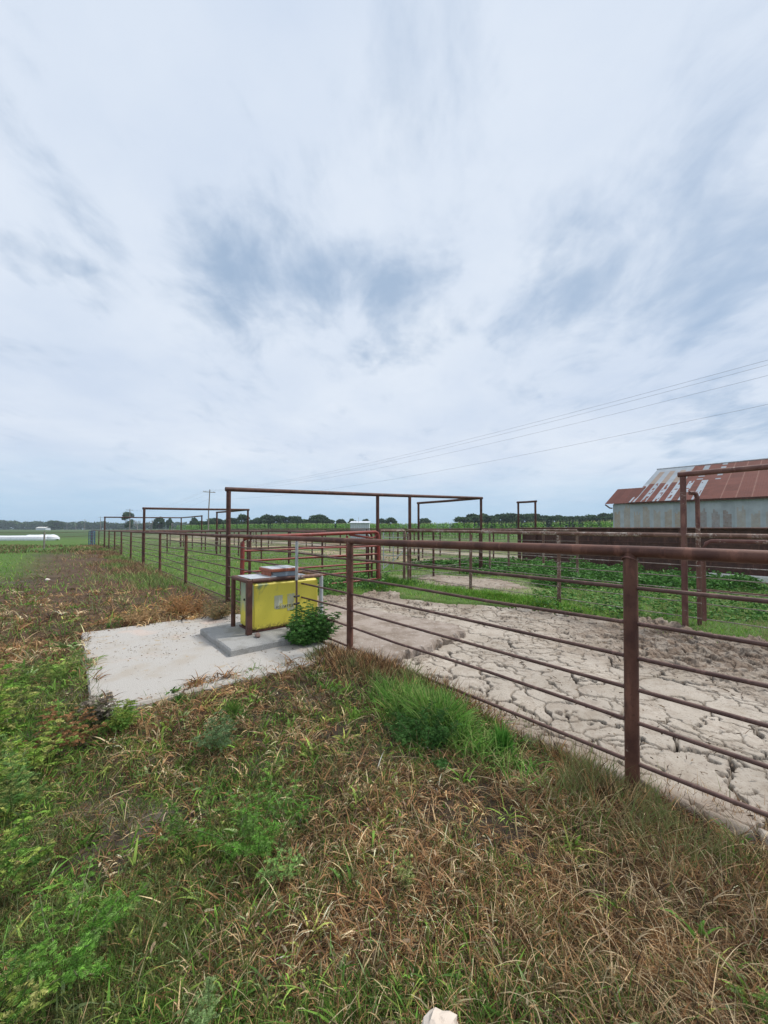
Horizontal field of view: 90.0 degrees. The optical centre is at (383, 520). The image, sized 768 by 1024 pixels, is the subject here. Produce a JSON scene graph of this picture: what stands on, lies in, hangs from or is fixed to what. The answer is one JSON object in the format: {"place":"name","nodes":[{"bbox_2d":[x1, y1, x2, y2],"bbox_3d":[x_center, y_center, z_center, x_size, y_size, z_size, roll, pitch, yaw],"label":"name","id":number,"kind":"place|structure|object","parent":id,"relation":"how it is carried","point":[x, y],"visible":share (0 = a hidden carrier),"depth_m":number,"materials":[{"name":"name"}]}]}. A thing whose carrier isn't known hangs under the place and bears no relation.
{"place":"outdoors","nodes":[
{"label":"outdoors","id":0,"kind":"place"},
{"bbox_2d":[0,529,767,1023],"bbox_3d":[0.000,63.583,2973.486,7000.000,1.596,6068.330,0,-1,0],"label":"ground","id":1,"kind":"structure","parent":0,"point":[8,559],"depth_m":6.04,"materials":[{"name":"plant"}]},
{"bbox_2d":[0,663,39,738],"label":"leafy weed","id":2,"kind":"object","parent":1,"relation":"on","point":[4,703],"visible":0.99,"depth_m":3.05,"materials":[{"name":"green plant"}]},
{"bbox_2d":[0,535,47,540],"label":"silage bag","id":3,"kind":"object","parent":1,"relation":"on","point":[23,538],"visible":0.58,"depth_m":59.20,"materials":[{"name":"plastic"}]},
{"bbox_2d":[0,656,54,716],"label":"feathery weed","id":4,"kind":"object","parent":1,"relation":"on","point":[20,691],"visible":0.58,"depth_m":3.48,"materials":[{"name":"green plant"}]},
{"bbox_2d":[0,812,56,884],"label":"leafy weed","id":5,"kind":"object","parent":1,"relation":"on","point":[29,862],"visible":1,"depth_m":1.81,"materials":[{"name":"green plant"}]},
{"bbox_2d":[0,734,59,812],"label":"feathery weed","id":6,"kind":"object","parent":1,"relation":"on","point":[21,785],"visible":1,"depth_m":2.27,"materials":[{"name":"green plant"}]},
{"bbox_2d":[0,718,65,781],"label":"leafy weed","id":7,"kind":"object","parent":1,"relation":"on","point":[41,756],"visible":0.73,"depth_m":2.58,"materials":[{"name":"green plant"}]},
{"bbox_2d":[6,639,83,684],"bbox_3d":[-3.526,1.483,4.070,0.617,0.459,0.638,-1,-2,38],"label":"feathery weed","id":8,"kind":"object","parent":1,"relation":"on","point":[47,673],"visible":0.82,"depth_m":4.01,"materials":[{"name":"green plant"}]},
{"bbox_2d":[45,534,59,539],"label":"silage bag","id":9,"kind":"object","parent":1,"relation":"on","point":[56,537],"visible":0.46,"depth_m":59.99,"materials":[{"name":"plastic"}]},
{"bbox_2d":[43,520,64,529],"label":"broadleaf tree","id":10,"kind":"object","parent":1,"relation":"on","point":[57,524],"visible":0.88,"depth_m":615.03,"materials":[{"name":"green plant"}]},
{"bbox_2d":[14,699,106,752],"bbox_3d":[-2.392,1.508,2.886,0.543,0.370,0.432,0,-1,0],"label":"leafy weed","id":11,"kind":"object","parent":1,"relation":"on","point":[74,737],"visible":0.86,"depth_m":2.86,"materials":[{"name":"green plant"}]},
{"bbox_2d":[43,532,93,548],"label":"wire fence","id":12,"kind":"object","parent":1,"relation":"on","point":[52,537],"visible":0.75,"depth_m":29.45,"materials":[{"name":"grey metal"}]},
{"bbox_2d":[0,853,147,988],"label":"feathery weed","id":13,"kind":"object","parent":1,"relation":"on","point":[85,943],"visible":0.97,"depth_m":1.46,"materials":[{"name":"green plant"}]},
{"bbox_2d":[75,692,123,725],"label":"leafy weed","id":14,"kind":"object","parent":1,"relation":"on","point":[102,712],"visible":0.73,"depth_m":3.15,"materials":[{"name":"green plant"}]},
{"bbox_2d":[0,544,204,608],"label":"tall weeds","id":15,"kind":"object","parent":1,"relation":"on","point":[117,557],"visible":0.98,"depth_m":15.66,"materials":[{"name":"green plant"}]},
{"bbox_2d":[101,698,139,731],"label":"leafy weed","id":16,"kind":"object","parent":1,"relation":"on","point":[120,720],"visible":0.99,"depth_m":3.10,"materials":[{"name":"green plant"}]},
{"bbox_2d":[121,511,134,527],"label":"broadleaf tree","id":17,"kind":"object","parent":1,"relation":"on","point":[126,525],"visible":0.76,"depth_m":328.35,"materials":[{"name":"green plant"}]},
{"bbox_2d":[113,603,170,622],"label":"dry weed","id":18,"kind":"object","parent":1,"relation":"on","point":[142,618],"visible":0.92,"depth_m":6.65,"materials":[{"name":"brown plant"}]},
{"bbox_2d":[0,520,290,529],"bbox_3d":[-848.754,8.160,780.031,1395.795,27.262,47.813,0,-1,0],"label":"distant wood","id":19,"kind":"object","parent":1,"relation":"on","point":[8,525],"visible":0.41,"depth_m":764.40,"materials":[{"name":"green plant"}]},
{"bbox_2d":[104,515,202,549],"bbox_3d":[-18.359,1.072,30.404,5.743,2.991,6.622,1,-2,-40],"label":"overhead frame","id":20,"kind":"object","parent":1,"relation":"on","point":[201,516],"visible":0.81,"depth_m":31.61,"materials":[{"name":"metal"}]},
{"bbox_2d":[152,518,165,528],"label":"broadleaf tree","id":21,"kind":"object","parent":1,"relation":"on","point":[161,522],"visible":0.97,"depth_m":332.91,"materials":[{"name":"green plant"}]},
{"bbox_2d":[166,518,173,528],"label":"broadleaf tree","id":22,"kind":"object","parent":1,"relation":"on","point":[169,521],"visible":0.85,"depth_m":333.46,"materials":[{"name":"green plant"}]},
{"bbox_2d":[171,693,189,704],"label":"grass clump","id":23,"kind":"object","parent":1,"relation":"on","point":[179,697],"visible":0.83,"depth_m":3.60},
{"bbox_2d":[157,593,211,613],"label":"dry weed","id":24,"kind":"object","parent":1,"relation":"on","point":[184,608],"visible":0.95,"depth_m":7.38,"materials":[{"name":"brown plant"}]},
{"bbox_2d":[157,782,224,842],"bbox_3d":[-1.040,1.595,2.079,0.371,0.161,0.333,0,-1,0],"label":"feathery weed","id":25,"kind":"object","parent":1,"relation":"on","point":[176,829],"visible":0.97,"depth_m":2.07,"materials":[{"name":"green plant"}]},
{"bbox_2d":[110,530,273,547],"bbox_3d":[-17.008,1.818,35.826,14.304,1.926,0.103,1,-2,-40],"label":"pipe fence","id":26,"kind":"object","parent":1,"relation":"on","point":[168,538],"visible":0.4,"depth_m":33.32,"materials":[{"name":"metal"}]},
{"bbox_2d":[142,507,249,565],"bbox_3d":[-8.853,0.853,20.424,3.700,3.010,7.056,0,-1,0],"label":"overhead frame","id":27,"kind":"object","parent":1,"relation":"on","point":[158,508],"visible":0.77,"depth_m":18.36,"materials":[{"name":"metal"}]},
{"bbox_2d":[81,614,326,716],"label":"concrete slab","id":28,"kind":"structure","parent":1,"relation":"on","point":[134,677],"depth_m":4.65,"materials":[{"name":"concrete"}]},
{"bbox_2d":[84,617,310,700],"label":"straw litter","id":29,"kind":"object","parent":28,"relation":"on","point":[176,649],"visible":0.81,"depth_m":5.09,"materials":[{"name":"plant"}]},
{"bbox_2d":[202,599,236,619],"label":"dry weed","id":30,"kind":"object","parent":28,"relation":"on","point":[215,612],"visible":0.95,"depth_m":6.74,"materials":[{"name":"brown plant"}]},
{"bbox_2d":[200,622,291,656],"bbox_3d":[-1.849,1.669,5.727,1.360,0.122,1.464,1,-2,-40],"label":"concrete step","id":31,"kind":"object","parent":28,"relation":"on","point":[228,640],"visible":0.4,"depth_m":5.22,"materials":[{"name":"concrete"}]},
{"bbox_2d":[231,565,322,635],"bbox_3d":[-1.653,1.169,6.029,1.258,0.894,0.700,1,-2,-40],"label":"cattle waterer","id":32,"kind":"object","parent":31,"relation":"on","point":[268,599],"visible":0.92,"depth_m":5.77,"materials":[{"name":"plastic"}]},
{"bbox_2d":[293,540,299,613],"bbox_3d":[-1.313,0.996,5.767,0.045,1.410,0.104,-1,-1,33],"label":"tie post","id":33,"kind":"object","parent":28,"relation":"on","point":[296,596],"visible":0.69,"depth_m":5.76,"materials":[{"name":"metal"}]},
{"bbox_2d":[281,599,342,645],"bbox_3d":[-1.045,1.413,5.435,0.852,0.615,0.728,1,-1,-29],"label":"leafy weed","id":34,"kind":"object","parent":28,"relation":"on","point":[310,629],"visible":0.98,"depth_m":5.27,"materials":[{"name":"green plant"}]},
{"bbox_2d":[203,489,214,533],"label":"power pole","id":35,"kind":"object","parent":1,"relation":"on","point":[208,507],"visible":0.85,"depth_m":79.98,"materials":[{"name":"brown wood"}]},
{"bbox_2d":[117,365,765,515],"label":"power wire","id":36,"kind":"object","parent":35,"relation":"attached to","point":[536,425],"visible":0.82,"depth_m":25.26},
{"bbox_2d":[134,360,766,510],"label":"power wire","id":37,"kind":"object","parent":35,"relation":"attached to","point":[522,425],"visible":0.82,"depth_m":25.88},
{"bbox_2d":[171,375,767,507],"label":"power wire","id":38,"kind":"object","parent":35,"relation":"attached to","point":[541,431],"visible":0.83,"depth_m":26.35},
{"bbox_2d":[188,708,238,751],"bbox_3d":[-1.261,1.562,2.886,0.341,0.261,0.337,0,-1,0],"label":"feathery weed","id":39,"kind":"object","parent":1,"relation":"on","point":[223,737],"visible":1,"depth_m":2.85,"materials":[{"name":"green plant"}]},
{"bbox_2d":[203,518,224,529],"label":"broadleaf tree","id":40,"kind":"object","parent":1,"relation":"on","point":[212,521],"visible":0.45,"depth_m":245.61,"materials":[{"name":"green plant"}]},
{"bbox_2d":[122,530,319,552],"bbox_3d":[-10.982,1.671,28.741,14.304,1.924,0.102,1,-2,-40],"label":"pipe fence","id":41,"kind":"object","parent":1,"relation":"on","point":[256,542],"visible":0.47,"depth_m":26.64,"materials":[{"name":"metal"}]},
{"bbox_2d":[222,518,239,529],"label":"broadleaf tree","id":42,"kind":"object","parent":1,"relation":"on","point":[234,520],"visible":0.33,"depth_m":246.62,"materials":[{"name":"green plant"}]},
{"bbox_2d":[219,696,253,726],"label":"grass clump","id":43,"kind":"object","parent":1,"relation":"on","point":[232,707],"visible":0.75,"depth_m":3.40,"materials":[{"name":"plant"}]},
{"bbox_2d":[148,530,325,562],"bbox_3d":[-7.026,1.481,20.154,9.203,1.944,0.096,1,-2,-40],"label":"pipe fence","id":44,"kind":"object","parent":1,"relation":"on","point":[216,541],"visible":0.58,"depth_m":18.79,"materials":[{"name":"metal"}]},
{"bbox_2d":[236,513,249,529],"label":"broadleaf tree","id":45,"kind":"object","parent":1,"relation":"on","point":[242,518],"visible":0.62,"depth_m":242.70,"materials":[{"name":"green plant"}]},
{"bbox_2d":[193,778,312,858],"bbox_3d":[-0.662,1.541,2.005,0.501,0.267,0.420,-1,-1,32],"label":"feathery weed","id":46,"kind":"object","parent":1,"relation":"on","point":[265,846],"visible":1,"depth_m":2.00,"materials":[{"name":"green plant"}]},
{"bbox_2d":[257,514,277,528],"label":"broadleaf tree","id":47,"kind":"object","parent":1,"relation":"on","point":[267,519],"visible":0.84,"depth_m":245.56,"materials":[{"name":"green plant"}]},
{"bbox_2d":[168,530,367,574],"bbox_3d":[-12.505,1.635,27.542,0.113,1.946,36.854,1,-2,-40],"label":"pipe fence","id":48,"kind":"object","parent":1,"relation":"on","point":[289,561],"visible":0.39,"depth_m":18.08,"materials":[{"name":"metal"}]},
{"bbox_2d":[255,842,303,886],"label":"feathery weed","id":49,"kind":"object","parent":1,"relation":"on","point":[287,871],"visible":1,"depth_m":1.79,"materials":[{"name":"green plant"}]},
{"bbox_2d":[270,515,289,529],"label":"broadleaf tree","id":50,"kind":"object","parent":1,"relation":"on","point":[280,519],"visible":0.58,"depth_m":246.78,"materials":[{"name":"green plant"}]},
{"bbox_2d":[285,515,303,529],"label":"broadleaf tree","id":51,"kind":"object","parent":1,"relation":"on","point":[296,519],"visible":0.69,"depth_m":246.89,"materials":[{"name":"green plant"}]},
{"bbox_2d":[248,534,372,579],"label":"tube gate","id":52,"kind":"structure","parent":1,"relation":"on","point":[249,557],"depth_m":10.52,"materials":[{"name":"metal"}]},
{"bbox_2d":[304,514,330,527],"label":"broadleaf tree","id":53,"kind":"object","parent":1,"relation":"on","point":[319,518],"visible":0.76,"depth_m":245.42,"materials":[{"name":"green plant"}]},
{"bbox_2d":[334,519,346,528],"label":"broadleaf tree","id":54,"kind":"object","parent":1,"relation":"on","point":[340,521],"visible":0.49,"depth_m":248.61,"materials":[{"name":"green plant"}]},
{"bbox_2d":[209,529,479,567],"bbox_3d":[-7.498,1.630,27.991,0.109,1.974,34.655,1,-2,-40],"label":"pipe fence","id":55,"kind":"object","parent":1,"relation":"on","point":[374,549],"visible":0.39,"depth_m":20.93,"materials":[{"name":"metal"}]},
{"bbox_2d":[225,487,482,601],"bbox_3d":[-0.965,0.616,12.966,9.670,3.172,3.492,1,-2,-41],"label":"overhead frame","id":56,"kind":"object","parent":1,"relation":"on","point":[228,490],"visible":0.73,"depth_m":10.98,"materials":[{"name":"metal"}]},
{"bbox_2d":[240,530,379,594],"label":"tube gate","id":57,"kind":"structure","parent":56,"relation":"attached to","point":[243,550],"depth_m":10.14,"materials":[{"name":"metal"}]},
{"bbox_2d":[350,517,370,537],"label":"shed","id":58,"kind":"structure","parent":1,"relation":"on","point":[359,524],"depth_m":62.00,"materials":[{"name":"metal"}]},
{"bbox_2d":[222,528,519,559],"bbox_3d":[-8.560,1.772,37.133,0.117,2.073,47.357,1,-2,-40],"label":"pipe fence","id":59,"kind":"object","parent":1,"relation":"on","point":[389,534],"visible":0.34,"depth_m":24.70,"materials":[{"name":"metal"}]},
{"bbox_2d":[0,550,767,1023],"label":"dead grass","id":60,"kind":"structure","parent":1,"relation":"on","point":[692,942],"depth_m":1.75,"materials":[{"name":"plant"}]},
{"bbox_2d":[0,943,68,1023],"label":"leafy weed","id":61,"kind":"object","parent":60,"relation":"on","point":[20,983],"visible":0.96,"depth_m":1.30,"materials":[{"name":"green plant"}]},
{"bbox_2d":[181,976,219,1023],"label":"feathery weed","id":62,"kind":"object","parent":60,"relation":"on","point":[203,1017],"visible":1,"depth_m":1.29,"materials":[{"name":"green plant"}]},
{"bbox_2d":[5,762,767,1023],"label":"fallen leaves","id":63,"kind":"object","parent":1,"relation":"on","point":[405,939],"visible":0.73,"depth_m":1.59,"materials":[{"name":"plant"}]},
{"bbox_2d":[353,575,423,591],"bbox_3d":[0.202,1.771,11.252,3.340,0.456,1.743,1,-2,-39],"label":"grass strip","id":64,"kind":"object","parent":1,"relation":"on","point":[395,580],"depth_m":11.04,"materials":[{"name":"plant"}]},
{"bbox_2d":[169,519,612,539],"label":"corn field","id":65,"kind":"structure","parent":1,"relation":"on","point":[293,525],"depth_m":82.26,"materials":[{"name":"green plant"}]},
{"bbox_2d":[384,517,397,527],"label":"broadleaf tree","id":66,"kind":"object","parent":1,"relation":"on","point":[391,520],"visible":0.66,"depth_m":248.43,"materials":[{"name":"green plant"}]},
{"bbox_2d":[317,605,465,662],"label":"broken slab","id":67,"kind":"structure","parent":1,"relation":"on","point":[421,640],"depth_m":6.04,"materials":[{"name":"concrete"}]},
{"bbox_2d":[379,529,405,579],"bbox_3d":[0.259,1.271,11.770,1.094,2.012,0.097,1,-2,-40],"label":"frame","id":68,"kind":"object","parent":1,"relation":"on","point":[404,552],"visible":0.57,"depth_m":11.95,"materials":[{"name":"metal"}]},
{"bbox_2d":[383,532,407,568],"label":"tube gate","id":69,"kind":"structure","parent":1,"relation":"on","point":[393,537],"depth_m":15.08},
{"bbox_2d":[393,852,415,887],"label":"feathery weed","id":70,"kind":"object","parent":1,"relation":"on","point":[407,870],"visible":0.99,"depth_m":1.75,"materials":[{"name":"green plant"}]},
{"bbox_2d":[381,532,442,558],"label":"pipe fence","id":71,"kind":"object","parent":1,"relation":"on","point":[398,548],"visible":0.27,"depth_m":20.57,"materials":[{"name":"metal"}]},
{"bbox_2d":[384,700,462,769],"bbox_3d":[0.267,1.535,2.849,0.627,0.274,0.584,-1,-1,26],"label":"feathery weed","id":72,"kind":"object","parent":1,"relation":"on","point":[439,733],"visible":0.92,"depth_m":2.84,"materials":[{"name":"green plant"}]},
{"bbox_2d":[420,518,430,527],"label":"broadleaf tree","id":73,"kind":"object","parent":1,"relation":"on","point":[425,520],"visible":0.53,"depth_m":247.82,"materials":[{"name":"green plant"}]},
{"bbox_2d":[91,530,767,817],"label":"pipe fence","id":74,"kind":"object","parent":1,"relation":"on","point":[630,587],"visible":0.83,"depth_m":2.67,"materials":[{"name":"metal"}]},
{"bbox_2d":[422,1007,457,1023],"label":"stone","id":75,"kind":"object","parent":1,"relation":"on","point":[435,1015],"visible":1,"depth_m":1.19,"materials":[{"name":"stone"}]},
{"bbox_2d":[405,530,479,576],"bbox_3d":[2.184,1.317,13.479,3.922,1.992,0.091,1,-2,-40],"label":"pipe fence","id":76,"kind":"object","parent":1,"relation":"on","point":[433,558],"visible":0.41,"depth_m":13.07,"materials":[{"name":"metal"}]},
{"bbox_2d":[451,516,471,527],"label":"broadleaf tree","id":77,"kind":"object","parent":1,"relation":"on","point":[463,520],"visible":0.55,"depth_m":217.15,"materials":[{"name":"green plant"}]},
{"bbox_2d":[345,668,591,805],"bbox_3d":[0.441,1.513,3.167,0.920,0.507,2.716,1,-1,-34],"label":"grass clump","id":78,"kind":"object","parent":1,"relation":"on","point":[409,699],"visible":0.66,"depth_m":3.03,"materials":[{"name":"plant"}]},
{"bbox_2d":[463,513,479,527],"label":"broadleaf tree","id":79,"kind":"object","parent":1,"relation":"on","point":[475,518],"visible":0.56,"depth_m":224.73,"materials":[{"name":"green plant"}]},
{"bbox_2d":[418,575,528,588],"bbox_3d":[2.601,2.031,11.905,2.597,0.413,4.591,1,-2,-40],"label":"mud patch","id":80,"kind":"object","parent":1,"relation":"on","point":[484,583],"visible":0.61,"depth_m":11.56,"materials":[{"name":"soil"}]},
{"bbox_2d":[478,515,501,527],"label":"broadleaf tree","id":81,"kind":"object","parent":1,"relation":"on","point":[494,519],"visible":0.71,"depth_m":217.35,"materials":[{"name":"green plant"}]},
{"bbox_2d":[495,513,511,527],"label":"broadleaf tree","id":82,"kind":"object","parent":1,"relation":"on","point":[504,517],"visible":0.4,"depth_m":226.34,"materials":[{"name":"green plant"}]},
{"bbox_2d":[490,717,519,757],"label":"grass clump","id":83,"kind":"object","parent":1,"relation":"on","point":[503,734],"visible":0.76,"depth_m":2.81,"materials":[{"name":"plant"}]},
{"bbox_2d":[511,514,533,526],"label":"broadleaf tree","id":84,"kind":"object","parent":1,"relation":"on","point":[526,518],"visible":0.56,"depth_m":217.68,"materials":[{"name":"green plant"}]},
{"bbox_2d":[516,500,536,558],"bbox_3d":[7.011,0.670,18.843,0.100,3.310,1.042,1,-2,-40],"label":"overhead frame","id":85,"kind":"object","parent":1,"relation":"on","point":[535,517],"visible":0.73,"depth_m":18.69,"materials":[{"name":"metal"}]},
{"bbox_2d":[482,529,578,574],"bbox_3d":[4.923,1.300,13.386,0.082,2.021,3.588,1,-2,-40],"label":"pipe fence","id":86,"kind":"object","parent":1,"relation":"on","point":[543,560],"visible":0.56,"depth_m":13.17,"materials":[{"name":"metal"}]},
{"bbox_2d":[523,513,543,526],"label":"broadleaf tree","id":87,"kind":"object","parent":1,"relation":"on","point":[539,519],"visible":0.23,"depth_m":224.83,"materials":[{"name":"green plant"}]},
{"bbox_2d":[316,556,767,621],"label":"broadleaf weeds","id":88,"kind":"object","parent":1,"relation":"on","point":[655,580],"visible":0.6,"depth_m":10.52,"materials":[{"name":"green plant"}]},
{"bbox_2d":[317,590,767,851],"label":"mud pan","id":89,"kind":"object","parent":1,"relation":"on","point":[584,723],"visible":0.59,"depth_m":4.17,"materials":[{"name":"soil"}]},
{"bbox_2d":[331,599,767,822],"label":"dirt crumbs","id":90,"kind":"object","parent":89,"relation":"on","point":[709,743],"visible":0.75,"depth_m":4.61,"materials":[{"name":"soil"}]},
{"bbox_2d":[407,529,767,627],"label":"pipe fence","id":91,"kind":"object","parent":89,"relation":"on","point":[702,535],"visible":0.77,"depth_m":7.96,"materials":[{"name":"metal"}]},
{"bbox_2d":[701,539,767,620],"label":"tube gate","id":92,"kind":"structure","parent":91,"relation":"attached to","point":[704,589],"depth_m":6.33,"materials":[{"name":"metal"}]},
{"bbox_2d":[543,515,567,526],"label":"broadleaf tree","id":93,"kind":"object","parent":1,"relation":"on","point":[549,520],"visible":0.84,"depth_m":217.89,"materials":[{"name":"green plant"}]},
{"bbox_2d":[412,582,717,642],"bbox_3d":[2.985,1.749,8.742,1.313,0.395,10.856,1,-2,-40],"label":"grass strip","id":94,"kind":"object","parent":1,"relation":"on","point":[517,599],"depth_m":8.71,"materials":[{"name":"plant"}]},
{"bbox_2d":[563,516,578,526],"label":"broadleaf tree","id":95,"kind":"object","parent":1,"relation":"on","point":[569,518],"visible":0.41,"depth_m":225.58,"materials":[{"name":"green plant"}]},
{"bbox_2d":[579,514,601,526],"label":"broadleaf tree","id":96,"kind":"object","parent":1,"relation":"on","point":[596,518],"visible":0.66,"depth_m":217.03,"materials":[{"name":"green plant"}]},
{"bbox_2d":[598,513,612,526],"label":"broadleaf tree","id":97,"kind":"object","parent":1,"relation":"on","point":[606,516],"visible":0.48,"depth_m":225.29,"materials":[{"name":"green plant"}]},
{"bbox_2d":[519,527,767,575],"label":"board windbreak","id":98,"kind":"object","parent":1,"relation":"on","point":[635,541],"visible":0.36,"depth_m":14.82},
{"bbox_2d":[605,458,767,526],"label":"barn","id":99,"kind":"structure","parent":1,"relation":"on","point":[737,499],"depth_m":26.54,"materials":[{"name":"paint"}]},
{"bbox_2d":[688,491,701,624],"bbox_3d":[5.586,0.718,6.886,0.175,2.513,0.072,0,-1,0],"label":"hooked pipe","id":100,"kind":"object","parent":1,"relation":"on","point":[698,545],"visible":0.73,"depth_m":6.87,"materials":[{"name":"metal"}]},
{"bbox_2d":[677,464,767,626],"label":"overhead frame","id":101,"kind":"object","parent":1,"relation":"on","point":[683,530],"visible":0.78,"depth_m":6.65,"materials":[{"name":"metal"}]},
{"bbox_2d":[706,572,767,582],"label":"concrete curb","id":102,"kind":"structure","parent":1,"relation":"on","point":[764,578],"depth_m":12.32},
{"bbox_2d":[725,983,767,1023],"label":"feathery weed","id":103,"kind":"object","parent":1,"relation":"on","point":[756,995],"visible":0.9,"depth_m":1.26,"materials":[{"name":"green plant"}]},
{"bbox_2d":[0,0,767,528],"label":"sky","id":104,"kind":"structure","parent":0,"point":[244,243],"materials":[{"name":"white"}]},
{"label":"power pole","id":105,"kind":"object","parent":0,"visible":0},
{"bbox_2d":[117,404,767,519],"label":"power wire","id":106,"kind":"object","parent":105,"relation":"attached to","point":[540,451],"visible":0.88,"depth_m":24.91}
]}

